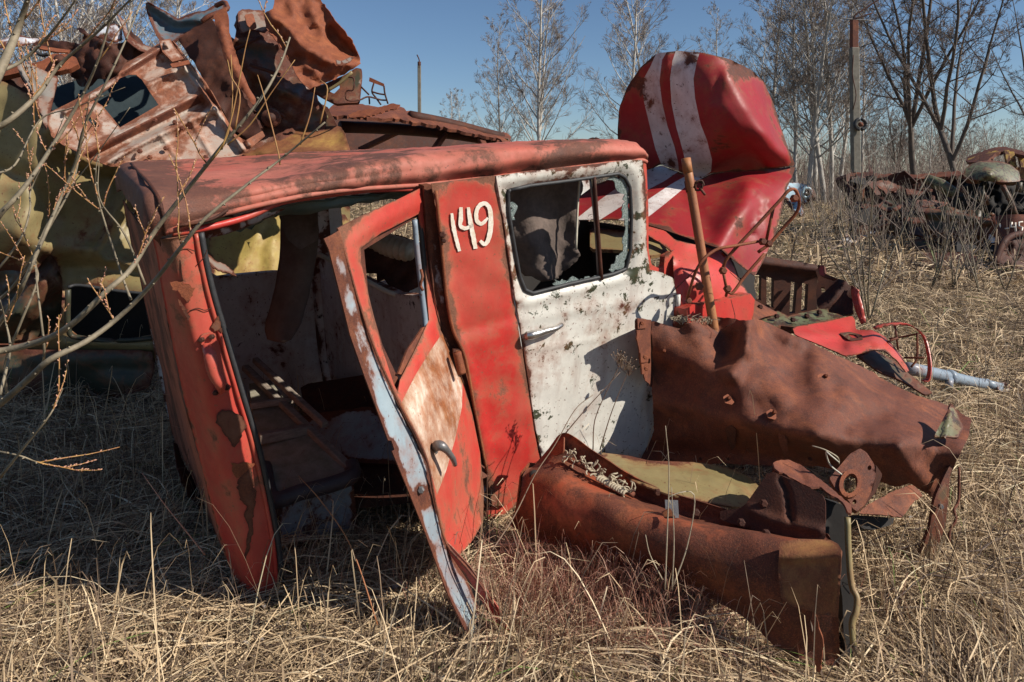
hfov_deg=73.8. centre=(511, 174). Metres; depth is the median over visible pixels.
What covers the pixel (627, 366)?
umbel weed
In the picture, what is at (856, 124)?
utility pole
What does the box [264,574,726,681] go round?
dry grass tussock
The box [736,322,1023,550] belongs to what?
dry grass tussock
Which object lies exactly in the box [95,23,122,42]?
white scrap
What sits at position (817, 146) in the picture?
birch tree
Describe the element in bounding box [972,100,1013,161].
birch tree
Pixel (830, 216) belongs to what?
undergrowth
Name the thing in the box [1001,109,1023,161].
birch tree
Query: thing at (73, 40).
birch tree
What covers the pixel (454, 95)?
birch tree
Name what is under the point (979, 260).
meadow shoot
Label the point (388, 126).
collapsed roof
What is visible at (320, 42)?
crumpled sheet
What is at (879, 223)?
meadow shoot
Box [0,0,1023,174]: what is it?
sky
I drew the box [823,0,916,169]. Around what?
birch tree
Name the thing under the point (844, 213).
meadow shoot
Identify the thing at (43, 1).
birch tree
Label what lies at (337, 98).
door shell
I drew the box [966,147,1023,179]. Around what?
rusted fender
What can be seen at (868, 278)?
meadow shoot
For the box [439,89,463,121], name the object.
birch tree
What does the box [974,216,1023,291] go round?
meadow shoot
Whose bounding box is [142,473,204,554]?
dry weed
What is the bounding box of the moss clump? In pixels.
[671,313,716,324]
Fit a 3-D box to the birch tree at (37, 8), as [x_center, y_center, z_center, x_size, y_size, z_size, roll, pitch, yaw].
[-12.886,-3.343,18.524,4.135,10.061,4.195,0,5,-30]
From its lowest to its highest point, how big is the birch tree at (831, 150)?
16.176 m
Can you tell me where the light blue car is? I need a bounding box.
[784,182,815,216]
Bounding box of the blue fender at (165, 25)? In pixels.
[146,2,224,42]
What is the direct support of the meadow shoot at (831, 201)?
on the ground at (1020, 328)
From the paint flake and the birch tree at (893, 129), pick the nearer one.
the paint flake
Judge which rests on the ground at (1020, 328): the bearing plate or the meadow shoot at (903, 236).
the meadow shoot at (903, 236)
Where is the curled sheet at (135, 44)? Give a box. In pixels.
[117,14,151,52]
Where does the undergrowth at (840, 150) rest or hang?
on the ground at (1020, 328)
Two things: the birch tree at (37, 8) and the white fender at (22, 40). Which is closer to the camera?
the white fender at (22, 40)
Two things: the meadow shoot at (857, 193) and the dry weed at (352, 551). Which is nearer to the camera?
the dry weed at (352, 551)
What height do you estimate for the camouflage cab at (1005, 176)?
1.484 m
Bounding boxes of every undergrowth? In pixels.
[524,134,1023,204]
[782,111,1023,192]
[782,147,1023,260]
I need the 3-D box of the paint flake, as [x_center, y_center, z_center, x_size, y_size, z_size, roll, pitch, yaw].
[-1.127,-0.766,4.607,0.120,0.072,0.038,0,0,-23]
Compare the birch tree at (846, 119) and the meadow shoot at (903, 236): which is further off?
the birch tree at (846, 119)
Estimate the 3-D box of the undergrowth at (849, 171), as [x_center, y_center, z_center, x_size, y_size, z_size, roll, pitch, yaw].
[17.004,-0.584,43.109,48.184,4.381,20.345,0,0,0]
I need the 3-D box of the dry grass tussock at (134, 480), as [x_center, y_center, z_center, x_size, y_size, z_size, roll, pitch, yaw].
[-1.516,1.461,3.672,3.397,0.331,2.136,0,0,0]
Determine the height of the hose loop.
0.068 m
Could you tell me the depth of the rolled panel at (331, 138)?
4.75 m
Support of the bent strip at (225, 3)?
on the rust box at (200, 43)
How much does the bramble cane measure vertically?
0.392 m
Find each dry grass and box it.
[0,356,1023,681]
[350,194,1023,291]
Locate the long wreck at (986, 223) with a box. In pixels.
[835,165,1023,253]
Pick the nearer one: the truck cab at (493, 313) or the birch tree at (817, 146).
the truck cab at (493, 313)
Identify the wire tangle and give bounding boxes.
[345,76,388,104]
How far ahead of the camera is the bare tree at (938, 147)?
54.61 m
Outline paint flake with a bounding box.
[336,57,353,65]
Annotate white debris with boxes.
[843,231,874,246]
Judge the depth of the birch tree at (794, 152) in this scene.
35.81 m
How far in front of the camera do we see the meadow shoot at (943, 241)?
9.97 m
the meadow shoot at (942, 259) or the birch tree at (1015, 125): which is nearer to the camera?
the meadow shoot at (942, 259)
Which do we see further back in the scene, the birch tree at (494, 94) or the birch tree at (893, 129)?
the birch tree at (893, 129)
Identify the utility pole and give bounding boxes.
[838,0,878,172]
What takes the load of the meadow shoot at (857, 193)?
on the ground at (1020, 328)
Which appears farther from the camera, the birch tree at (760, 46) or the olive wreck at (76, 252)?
the birch tree at (760, 46)
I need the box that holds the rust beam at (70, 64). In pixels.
[2,54,79,80]
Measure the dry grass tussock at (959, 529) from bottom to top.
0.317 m
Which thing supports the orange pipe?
on the rusted fender at (703, 380)
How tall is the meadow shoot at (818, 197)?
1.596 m
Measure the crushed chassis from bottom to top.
1.231 m
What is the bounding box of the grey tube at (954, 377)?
[905,362,1009,392]
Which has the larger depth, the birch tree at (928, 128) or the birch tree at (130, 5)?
the birch tree at (928, 128)
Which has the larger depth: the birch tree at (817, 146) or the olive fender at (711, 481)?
the birch tree at (817, 146)
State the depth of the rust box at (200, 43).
4.69 m
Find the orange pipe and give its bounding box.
[681,157,718,331]
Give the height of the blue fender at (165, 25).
0.360 m
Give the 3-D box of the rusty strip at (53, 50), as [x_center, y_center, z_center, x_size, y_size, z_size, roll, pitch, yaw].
[-3.154,-0.861,4.672,0.255,0.068,0.066,0,0,0]
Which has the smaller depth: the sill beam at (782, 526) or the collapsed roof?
the sill beam at (782, 526)
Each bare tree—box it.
[827,0,1023,174]
[842,0,1023,171]
[861,103,892,166]
[867,115,932,171]
[869,91,922,168]
[914,117,980,169]
[977,0,1023,119]
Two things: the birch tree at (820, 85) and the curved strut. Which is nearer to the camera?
the curved strut
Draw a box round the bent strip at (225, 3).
[200,0,229,22]
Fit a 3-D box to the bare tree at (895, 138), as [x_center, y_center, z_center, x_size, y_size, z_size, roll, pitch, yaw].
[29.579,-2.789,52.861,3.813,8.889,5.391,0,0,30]
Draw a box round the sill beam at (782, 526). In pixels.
[510,433,860,671]
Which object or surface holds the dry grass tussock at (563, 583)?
on the ground at (1020, 328)
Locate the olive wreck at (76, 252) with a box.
[0,81,349,400]
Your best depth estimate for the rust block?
4.58 m
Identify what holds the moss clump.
on the rusted fender at (703, 380)
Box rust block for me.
[4,77,31,96]
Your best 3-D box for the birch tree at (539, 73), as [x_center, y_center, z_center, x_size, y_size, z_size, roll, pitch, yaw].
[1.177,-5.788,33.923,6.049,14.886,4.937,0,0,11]
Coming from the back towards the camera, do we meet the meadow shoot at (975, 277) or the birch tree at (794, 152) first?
the birch tree at (794, 152)
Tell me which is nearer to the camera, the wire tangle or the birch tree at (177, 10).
the wire tangle
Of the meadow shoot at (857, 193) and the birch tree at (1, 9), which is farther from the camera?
the birch tree at (1, 9)
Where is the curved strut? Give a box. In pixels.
[849,465,959,561]
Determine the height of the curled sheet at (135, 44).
0.298 m
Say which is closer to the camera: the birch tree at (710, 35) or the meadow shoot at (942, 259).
the meadow shoot at (942, 259)
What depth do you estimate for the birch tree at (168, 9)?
19.63 m
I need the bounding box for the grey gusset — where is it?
[16,61,57,129]
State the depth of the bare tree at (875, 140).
64.86 m
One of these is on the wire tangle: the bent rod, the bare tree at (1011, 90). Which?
the bent rod
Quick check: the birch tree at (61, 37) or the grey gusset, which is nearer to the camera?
the grey gusset
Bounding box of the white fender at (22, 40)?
[0,35,38,47]
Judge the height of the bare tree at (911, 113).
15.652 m
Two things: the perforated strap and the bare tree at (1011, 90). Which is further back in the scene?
the bare tree at (1011, 90)
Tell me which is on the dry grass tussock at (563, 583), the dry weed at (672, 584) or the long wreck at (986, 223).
the dry weed at (672, 584)
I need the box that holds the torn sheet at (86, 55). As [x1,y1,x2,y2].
[33,27,149,89]
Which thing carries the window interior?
in the olive wreck at (76, 252)
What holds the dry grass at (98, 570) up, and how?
on the ground at (1020, 328)
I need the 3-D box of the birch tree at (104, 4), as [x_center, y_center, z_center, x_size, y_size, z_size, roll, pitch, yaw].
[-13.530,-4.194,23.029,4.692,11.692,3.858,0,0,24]
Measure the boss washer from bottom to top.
0.081 m
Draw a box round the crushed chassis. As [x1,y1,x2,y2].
[226,9,337,153]
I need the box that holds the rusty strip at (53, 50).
[36,45,69,53]
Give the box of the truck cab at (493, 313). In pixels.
[115,51,931,642]
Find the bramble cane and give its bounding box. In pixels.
[492,395,592,549]
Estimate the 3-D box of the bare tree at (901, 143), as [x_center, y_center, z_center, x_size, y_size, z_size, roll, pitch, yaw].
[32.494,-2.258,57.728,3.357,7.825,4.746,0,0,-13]
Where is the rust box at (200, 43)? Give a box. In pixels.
[178,19,263,138]
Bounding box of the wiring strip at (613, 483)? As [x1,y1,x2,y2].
[561,448,635,497]
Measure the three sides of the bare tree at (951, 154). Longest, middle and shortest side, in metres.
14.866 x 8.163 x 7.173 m
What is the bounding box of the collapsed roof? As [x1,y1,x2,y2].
[329,103,510,149]
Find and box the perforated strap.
[213,7,255,104]
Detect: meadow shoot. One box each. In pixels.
[805,169,850,234]
[807,176,825,230]
[809,185,870,325]
[831,191,856,234]
[832,145,938,320]
[848,165,894,258]
[855,201,911,253]
[877,163,930,251]
[891,182,927,246]
[907,160,978,292]
[913,201,962,278]
[918,180,995,289]
[939,177,1023,282]
[944,191,994,294]
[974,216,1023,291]
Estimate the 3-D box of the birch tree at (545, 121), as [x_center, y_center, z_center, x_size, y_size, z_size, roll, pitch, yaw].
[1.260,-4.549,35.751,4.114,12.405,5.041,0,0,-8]
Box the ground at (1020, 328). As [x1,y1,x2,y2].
[0,176,1023,681]
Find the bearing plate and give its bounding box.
[812,445,881,513]
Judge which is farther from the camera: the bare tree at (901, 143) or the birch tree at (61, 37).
the bare tree at (901, 143)
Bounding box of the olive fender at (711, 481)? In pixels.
[601,453,757,508]
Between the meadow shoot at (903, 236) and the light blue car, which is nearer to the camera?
the meadow shoot at (903, 236)
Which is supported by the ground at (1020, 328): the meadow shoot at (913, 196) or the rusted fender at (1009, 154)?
the meadow shoot at (913, 196)
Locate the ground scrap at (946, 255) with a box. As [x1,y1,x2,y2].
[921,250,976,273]
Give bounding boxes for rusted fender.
[635,317,970,517]
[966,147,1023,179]
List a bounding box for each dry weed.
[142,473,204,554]
[299,476,377,624]
[645,426,694,589]
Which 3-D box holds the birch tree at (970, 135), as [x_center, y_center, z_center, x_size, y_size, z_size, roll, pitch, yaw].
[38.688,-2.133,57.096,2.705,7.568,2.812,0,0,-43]
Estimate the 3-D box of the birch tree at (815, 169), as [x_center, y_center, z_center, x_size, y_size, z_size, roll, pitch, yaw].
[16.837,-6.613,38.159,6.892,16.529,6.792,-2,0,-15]
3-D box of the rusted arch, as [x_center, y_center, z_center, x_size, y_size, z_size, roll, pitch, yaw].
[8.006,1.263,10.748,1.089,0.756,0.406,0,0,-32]
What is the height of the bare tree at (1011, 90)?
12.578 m
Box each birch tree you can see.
[0,0,42,63]
[0,0,75,63]
[0,0,102,81]
[5,0,121,79]
[7,0,106,85]
[16,0,132,83]
[50,0,199,85]
[68,0,153,43]
[119,0,211,72]
[133,0,217,74]
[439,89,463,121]
[450,87,477,124]
[470,7,532,141]
[483,0,596,140]
[502,0,569,140]
[576,0,703,138]
[600,0,670,98]
[690,1,741,64]
[722,0,819,136]
[731,15,782,107]
[744,0,848,182]
[755,0,874,204]
[762,0,899,203]
[769,0,888,202]
[772,0,893,199]
[785,0,888,200]
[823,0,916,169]
[864,82,903,173]
[901,68,964,172]
[957,107,988,156]
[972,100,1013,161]
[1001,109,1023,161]
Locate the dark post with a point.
(419, 84)
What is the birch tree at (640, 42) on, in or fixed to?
on the ground at (1020, 328)
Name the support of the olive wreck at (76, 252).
on the ground at (1020, 328)
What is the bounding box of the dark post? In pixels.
[417,55,420,111]
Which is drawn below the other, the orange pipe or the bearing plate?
the bearing plate
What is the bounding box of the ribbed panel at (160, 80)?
[48,39,264,166]
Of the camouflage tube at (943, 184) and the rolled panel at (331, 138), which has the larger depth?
the camouflage tube at (943, 184)
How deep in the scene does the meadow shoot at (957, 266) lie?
9.21 m
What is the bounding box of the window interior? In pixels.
[70,287,150,338]
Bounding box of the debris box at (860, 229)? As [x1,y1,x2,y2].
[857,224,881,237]
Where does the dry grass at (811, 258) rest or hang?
on the ground at (1020, 328)
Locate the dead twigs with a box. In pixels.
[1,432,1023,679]
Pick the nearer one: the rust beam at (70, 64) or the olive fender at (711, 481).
the olive fender at (711, 481)
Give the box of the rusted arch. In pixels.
[993,230,1023,274]
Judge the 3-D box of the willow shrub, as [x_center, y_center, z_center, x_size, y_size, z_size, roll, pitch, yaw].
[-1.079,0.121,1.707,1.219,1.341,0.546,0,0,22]
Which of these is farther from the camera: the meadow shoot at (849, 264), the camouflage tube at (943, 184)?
the camouflage tube at (943, 184)
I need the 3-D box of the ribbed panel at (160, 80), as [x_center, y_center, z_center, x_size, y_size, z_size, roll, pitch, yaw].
[-2.649,-0.495,4.699,1.750,0.892,1.025,0,0,36]
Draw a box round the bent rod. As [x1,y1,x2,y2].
[328,71,352,91]
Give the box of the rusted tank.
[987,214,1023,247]
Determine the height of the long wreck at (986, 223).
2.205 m
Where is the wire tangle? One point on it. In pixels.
(373, 81)
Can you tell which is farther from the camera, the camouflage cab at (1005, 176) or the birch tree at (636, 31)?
the birch tree at (636, 31)
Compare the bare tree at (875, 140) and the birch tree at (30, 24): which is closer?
the birch tree at (30, 24)
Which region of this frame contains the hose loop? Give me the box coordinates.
[29,47,49,56]
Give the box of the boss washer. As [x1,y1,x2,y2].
[53,54,64,63]
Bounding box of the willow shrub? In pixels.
[0,0,327,478]
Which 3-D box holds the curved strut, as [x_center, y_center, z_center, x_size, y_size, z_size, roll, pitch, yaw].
[1.577,1.334,2.709,0.632,0.431,0.098,0,0,-17]
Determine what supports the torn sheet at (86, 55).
on the ribbed panel at (160, 80)
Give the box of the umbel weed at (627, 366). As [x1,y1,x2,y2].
[565,349,636,449]
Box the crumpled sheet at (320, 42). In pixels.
[264,0,360,88]
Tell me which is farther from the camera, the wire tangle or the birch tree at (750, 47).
the birch tree at (750, 47)
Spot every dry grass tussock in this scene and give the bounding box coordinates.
[0,394,418,557]
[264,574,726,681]
[301,514,918,681]
[719,460,1023,679]
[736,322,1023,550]
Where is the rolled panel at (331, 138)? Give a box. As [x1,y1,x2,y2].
[242,126,349,155]
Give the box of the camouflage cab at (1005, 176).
[951,160,1023,215]
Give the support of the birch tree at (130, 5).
on the ground at (1020, 328)
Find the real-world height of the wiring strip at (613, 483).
0.125 m
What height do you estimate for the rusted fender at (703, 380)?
0.808 m
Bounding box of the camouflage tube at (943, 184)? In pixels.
[924,175,959,198]

